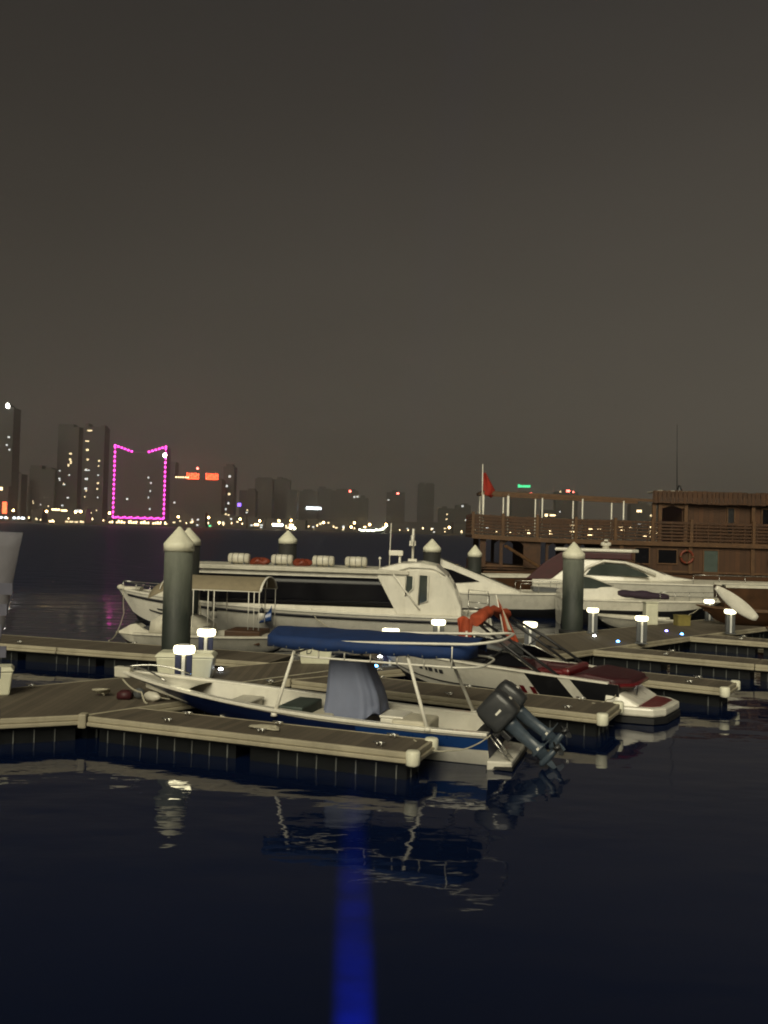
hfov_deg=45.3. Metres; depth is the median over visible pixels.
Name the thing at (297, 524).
waterfront building
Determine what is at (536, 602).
cabin cruiser
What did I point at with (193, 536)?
mooring pile
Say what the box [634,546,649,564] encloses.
window
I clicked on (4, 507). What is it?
vertical sign
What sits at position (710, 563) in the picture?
door
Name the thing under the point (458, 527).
waterfront building
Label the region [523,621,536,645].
service pedestal
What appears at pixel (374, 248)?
sky
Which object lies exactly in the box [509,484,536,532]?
tower block
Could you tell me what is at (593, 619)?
service pedestal
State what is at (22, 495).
tower block
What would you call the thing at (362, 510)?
tower block
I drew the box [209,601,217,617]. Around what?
hanging fender
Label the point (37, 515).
waterfront building
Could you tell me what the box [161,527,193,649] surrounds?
mooring pile
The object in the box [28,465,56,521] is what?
tower block
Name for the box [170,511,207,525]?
waterfront building
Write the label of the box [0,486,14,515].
waterfront building
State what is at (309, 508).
tower block
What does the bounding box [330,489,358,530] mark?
tower block
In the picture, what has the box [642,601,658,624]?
deck cabinet
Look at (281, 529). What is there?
shore ground
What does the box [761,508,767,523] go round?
window
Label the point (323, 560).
life raft canister
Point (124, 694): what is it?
buoy
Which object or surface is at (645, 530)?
waterfront building
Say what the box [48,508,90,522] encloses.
waterfront building
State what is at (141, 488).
outlined hotel
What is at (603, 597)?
sport cruiser
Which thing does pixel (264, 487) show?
tower block
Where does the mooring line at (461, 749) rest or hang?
attached to the finger pontoon at (393, 755)
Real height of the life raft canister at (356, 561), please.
0.455 m
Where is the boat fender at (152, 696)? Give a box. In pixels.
[144,691,169,701]
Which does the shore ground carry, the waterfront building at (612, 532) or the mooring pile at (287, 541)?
the waterfront building at (612, 532)
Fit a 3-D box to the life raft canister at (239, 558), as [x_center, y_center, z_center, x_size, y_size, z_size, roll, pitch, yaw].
[-5.781,1.848,36.755,0.874,0.455,0.493,1,-1,5]
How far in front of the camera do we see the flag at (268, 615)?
35.28 m
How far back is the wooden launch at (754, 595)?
41.52 m
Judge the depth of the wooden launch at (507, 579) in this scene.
49.95 m
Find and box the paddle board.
[714,586,758,620]
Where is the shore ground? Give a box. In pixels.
[0,521,656,540]
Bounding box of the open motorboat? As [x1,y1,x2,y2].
[114,626,571,770]
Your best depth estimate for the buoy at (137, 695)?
18.86 m
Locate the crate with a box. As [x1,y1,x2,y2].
[673,614,690,625]
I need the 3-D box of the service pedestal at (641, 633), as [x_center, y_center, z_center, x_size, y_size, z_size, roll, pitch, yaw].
[8.742,3.986,31.232,0.440,0.970,0.440,2,-1,3]
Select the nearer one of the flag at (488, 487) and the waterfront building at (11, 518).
the flag at (488, 487)
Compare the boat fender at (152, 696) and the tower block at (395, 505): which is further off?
the tower block at (395, 505)
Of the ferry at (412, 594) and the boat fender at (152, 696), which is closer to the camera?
the boat fender at (152, 696)
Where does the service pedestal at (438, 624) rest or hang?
on the walkway pontoon at (48, 712)
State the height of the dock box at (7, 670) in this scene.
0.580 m
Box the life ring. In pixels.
[679,549,693,563]
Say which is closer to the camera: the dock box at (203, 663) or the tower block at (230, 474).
the dock box at (203, 663)
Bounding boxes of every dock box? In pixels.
[0,664,14,695]
[155,649,217,677]
[300,649,331,663]
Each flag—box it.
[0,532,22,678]
[259,606,271,622]
[481,464,494,513]
[496,595,518,641]
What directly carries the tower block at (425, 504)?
on the shore ground
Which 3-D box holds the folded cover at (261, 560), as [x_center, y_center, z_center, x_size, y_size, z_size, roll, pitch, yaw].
[-4.931,1.958,36.747,0.865,0.319,0.549,2,-1,0]
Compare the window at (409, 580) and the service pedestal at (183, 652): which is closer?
the service pedestal at (183, 652)
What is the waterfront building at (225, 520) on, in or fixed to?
on the shore ground
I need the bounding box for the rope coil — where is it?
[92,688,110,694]
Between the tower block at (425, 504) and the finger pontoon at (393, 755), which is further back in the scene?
the tower block at (425, 504)
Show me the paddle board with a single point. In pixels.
(737, 604)
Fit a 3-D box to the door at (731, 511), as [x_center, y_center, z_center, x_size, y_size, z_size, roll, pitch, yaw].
[20.298,0.568,53.825,0.490,1.690,0.065,2,-1,1]
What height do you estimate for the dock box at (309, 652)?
0.550 m
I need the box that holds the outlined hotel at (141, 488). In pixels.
[108,444,170,524]
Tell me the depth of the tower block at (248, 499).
1800.66 m
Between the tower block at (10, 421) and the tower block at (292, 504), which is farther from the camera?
the tower block at (292, 504)
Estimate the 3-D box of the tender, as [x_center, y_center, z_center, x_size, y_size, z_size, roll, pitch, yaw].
[10.975,4.976,41.003,3.600,0.807,1.460,1,-1,6]
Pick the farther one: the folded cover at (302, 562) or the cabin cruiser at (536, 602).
the cabin cruiser at (536, 602)
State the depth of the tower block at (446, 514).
2000.33 m
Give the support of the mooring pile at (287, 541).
in the water
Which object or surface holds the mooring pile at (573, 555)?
in the water
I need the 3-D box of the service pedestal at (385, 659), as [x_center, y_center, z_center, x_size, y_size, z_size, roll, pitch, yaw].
[0.170,3.570,24.334,0.466,1.048,0.466,2,-1,-2]
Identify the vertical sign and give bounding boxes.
[2,502,6,520]
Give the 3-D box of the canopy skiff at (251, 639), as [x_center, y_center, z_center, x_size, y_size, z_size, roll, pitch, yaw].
[-5.135,3.451,30.473,5.900,2.734,2.060,1,-1,9]
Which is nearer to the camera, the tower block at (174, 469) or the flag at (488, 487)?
the flag at (488, 487)
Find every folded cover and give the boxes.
[249,557,270,564]
[293,558,311,565]
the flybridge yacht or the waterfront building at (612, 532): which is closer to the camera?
the flybridge yacht
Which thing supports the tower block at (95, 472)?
on the shore ground
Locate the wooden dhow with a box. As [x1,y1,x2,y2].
[465,485,767,581]
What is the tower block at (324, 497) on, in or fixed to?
on the shore ground
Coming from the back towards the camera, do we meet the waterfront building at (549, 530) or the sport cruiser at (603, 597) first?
the waterfront building at (549, 530)
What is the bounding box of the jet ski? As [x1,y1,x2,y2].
[116,619,149,642]
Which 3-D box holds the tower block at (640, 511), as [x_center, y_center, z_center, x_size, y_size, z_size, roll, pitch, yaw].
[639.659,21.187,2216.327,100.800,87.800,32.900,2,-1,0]
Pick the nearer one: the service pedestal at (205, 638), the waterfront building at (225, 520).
the service pedestal at (205, 638)
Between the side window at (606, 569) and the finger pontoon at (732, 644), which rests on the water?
the finger pontoon at (732, 644)
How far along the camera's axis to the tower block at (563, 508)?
2401.03 m
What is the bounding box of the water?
[0,522,767,1023]
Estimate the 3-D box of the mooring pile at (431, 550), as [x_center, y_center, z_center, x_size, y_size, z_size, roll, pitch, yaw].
[2.284,4.190,44.926,1.040,5.750,1.040,1,-1,21]
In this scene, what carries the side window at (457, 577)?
in the cabin cruiser at (536, 602)
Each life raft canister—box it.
[228,552,250,563]
[271,554,293,565]
[312,555,334,566]
[345,556,366,567]
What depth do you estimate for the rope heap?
16.37 m
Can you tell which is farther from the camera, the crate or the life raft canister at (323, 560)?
the crate
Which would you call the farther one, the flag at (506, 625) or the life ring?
the life ring
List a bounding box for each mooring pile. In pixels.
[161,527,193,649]
[185,528,200,613]
[278,530,296,559]
[423,539,440,563]
[468,545,481,573]
[559,542,584,633]
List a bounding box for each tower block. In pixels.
[0,404,20,516]
[17,472,27,516]
[26,486,28,516]
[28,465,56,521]
[55,424,82,508]
[81,423,109,523]
[169,462,178,524]
[223,464,236,515]
[239,488,257,516]
[255,477,274,518]
[273,477,290,518]
[286,490,298,519]
[299,489,320,528]
[317,486,331,518]
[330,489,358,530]
[356,496,368,530]
[386,490,404,530]
[417,482,434,521]
[438,506,455,522]
[455,503,470,521]
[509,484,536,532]
[540,510,555,517]
[553,490,577,518]
[627,502,657,536]
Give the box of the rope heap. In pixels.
[248,724,279,730]
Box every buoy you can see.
[116,689,133,699]
[133,688,144,698]
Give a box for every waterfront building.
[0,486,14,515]
[0,516,30,521]
[31,509,47,521]
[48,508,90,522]
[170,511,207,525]
[208,515,247,527]
[248,517,266,527]
[266,519,306,528]
[309,519,348,529]
[388,521,451,532]
[452,522,518,534]
[520,523,577,535]
[583,523,636,536]
[638,526,656,537]
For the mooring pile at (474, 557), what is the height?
5.450 m
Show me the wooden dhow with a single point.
(728, 538)
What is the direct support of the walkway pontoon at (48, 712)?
on the water
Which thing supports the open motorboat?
on the water
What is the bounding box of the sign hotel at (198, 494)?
[173,467,225,514]
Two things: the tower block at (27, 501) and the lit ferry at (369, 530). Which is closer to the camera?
the lit ferry at (369, 530)
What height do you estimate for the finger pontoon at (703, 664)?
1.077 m
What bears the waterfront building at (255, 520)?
on the shore ground
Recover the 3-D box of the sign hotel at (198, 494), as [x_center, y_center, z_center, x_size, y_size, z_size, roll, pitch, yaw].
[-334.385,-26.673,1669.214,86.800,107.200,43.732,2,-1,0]
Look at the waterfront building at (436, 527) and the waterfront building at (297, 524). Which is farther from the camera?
the waterfront building at (436, 527)
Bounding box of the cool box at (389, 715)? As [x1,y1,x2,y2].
[379,709,411,722]
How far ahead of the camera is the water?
11.19 m
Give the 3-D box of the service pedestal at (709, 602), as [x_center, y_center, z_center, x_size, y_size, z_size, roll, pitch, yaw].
[14.385,4.333,40.730,0.440,0.970,0.440,2,-1,-8]
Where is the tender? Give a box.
[598,613,672,628]
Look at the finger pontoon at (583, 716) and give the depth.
19.99 m
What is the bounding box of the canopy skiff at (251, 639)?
[132,575,281,652]
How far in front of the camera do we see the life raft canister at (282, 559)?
36.40 m
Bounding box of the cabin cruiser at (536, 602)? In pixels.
[440,558,562,617]
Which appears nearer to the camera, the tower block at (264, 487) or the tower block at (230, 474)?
the tower block at (230, 474)
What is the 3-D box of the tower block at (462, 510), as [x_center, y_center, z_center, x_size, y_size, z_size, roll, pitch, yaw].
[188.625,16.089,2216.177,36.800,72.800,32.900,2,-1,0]
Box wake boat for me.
[387,605,679,724]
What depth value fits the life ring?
53.51 m
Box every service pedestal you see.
[173,643,194,675]
[197,627,215,668]
[382,627,398,667]
[431,618,445,631]
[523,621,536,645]
[586,607,598,633]
[634,615,647,643]
[703,599,713,620]
[723,609,735,633]
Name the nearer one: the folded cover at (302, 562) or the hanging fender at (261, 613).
the hanging fender at (261, 613)
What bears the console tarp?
on the open motorboat
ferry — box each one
[117,523,493,635]
[358,525,387,532]
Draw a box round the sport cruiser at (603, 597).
[555,575,719,625]
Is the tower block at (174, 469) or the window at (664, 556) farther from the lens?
the tower block at (174, 469)
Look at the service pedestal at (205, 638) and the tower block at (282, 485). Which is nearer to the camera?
the service pedestal at (205, 638)
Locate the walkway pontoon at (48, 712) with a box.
[0,618,767,743]
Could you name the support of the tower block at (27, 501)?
on the shore ground
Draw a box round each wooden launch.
[481,573,531,589]
[713,582,767,609]
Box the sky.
[0,0,767,535]
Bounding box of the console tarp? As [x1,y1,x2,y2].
[324,655,389,719]
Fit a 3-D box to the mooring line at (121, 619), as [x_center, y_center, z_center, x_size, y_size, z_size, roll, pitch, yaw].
[-9.436,3.593,32.959,0.278,1.029,9.879,2,-1,-13]
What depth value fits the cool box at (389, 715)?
16.74 m
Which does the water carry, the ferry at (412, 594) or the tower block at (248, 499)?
the ferry at (412, 594)
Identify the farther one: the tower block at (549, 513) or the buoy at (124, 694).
the tower block at (549, 513)
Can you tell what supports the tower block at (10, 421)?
on the shore ground
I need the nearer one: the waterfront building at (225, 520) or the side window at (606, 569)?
the side window at (606, 569)
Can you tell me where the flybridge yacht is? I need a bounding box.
[526,540,767,619]
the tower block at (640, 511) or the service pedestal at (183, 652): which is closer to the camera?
the service pedestal at (183, 652)
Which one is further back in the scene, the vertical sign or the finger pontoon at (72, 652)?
the vertical sign
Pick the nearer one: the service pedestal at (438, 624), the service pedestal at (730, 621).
the service pedestal at (438, 624)
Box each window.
[405,576,413,595]
[418,575,428,604]
[444,568,476,582]
[586,563,648,576]
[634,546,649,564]
[657,548,677,564]
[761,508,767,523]
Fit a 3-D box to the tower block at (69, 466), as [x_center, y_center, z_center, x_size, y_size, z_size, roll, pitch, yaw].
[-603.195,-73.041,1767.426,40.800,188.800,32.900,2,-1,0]
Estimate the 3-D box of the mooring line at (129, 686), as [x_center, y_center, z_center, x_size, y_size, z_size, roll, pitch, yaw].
[-5.084,3.627,18.701,0.048,0.382,1.145,3,-2,-41]
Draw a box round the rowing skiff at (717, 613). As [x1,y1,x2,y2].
[696,604,767,627]
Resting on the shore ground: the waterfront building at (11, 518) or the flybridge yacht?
the waterfront building at (11, 518)
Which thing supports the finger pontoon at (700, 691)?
on the water
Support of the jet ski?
on the water
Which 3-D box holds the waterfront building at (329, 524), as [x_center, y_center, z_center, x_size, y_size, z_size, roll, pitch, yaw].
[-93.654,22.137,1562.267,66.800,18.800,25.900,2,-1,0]
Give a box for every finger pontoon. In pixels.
[0,634,291,671]
[87,708,437,779]
[291,675,623,736]
[591,647,767,681]
[641,672,739,706]
[688,634,767,655]
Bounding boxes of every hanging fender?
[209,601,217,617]
[257,608,265,619]
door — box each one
[702,549,718,574]
[726,507,735,535]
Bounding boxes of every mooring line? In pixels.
[108,589,124,640]
[121,677,147,703]
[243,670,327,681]
[414,735,490,751]
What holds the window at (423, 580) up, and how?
in the ferry at (412, 594)

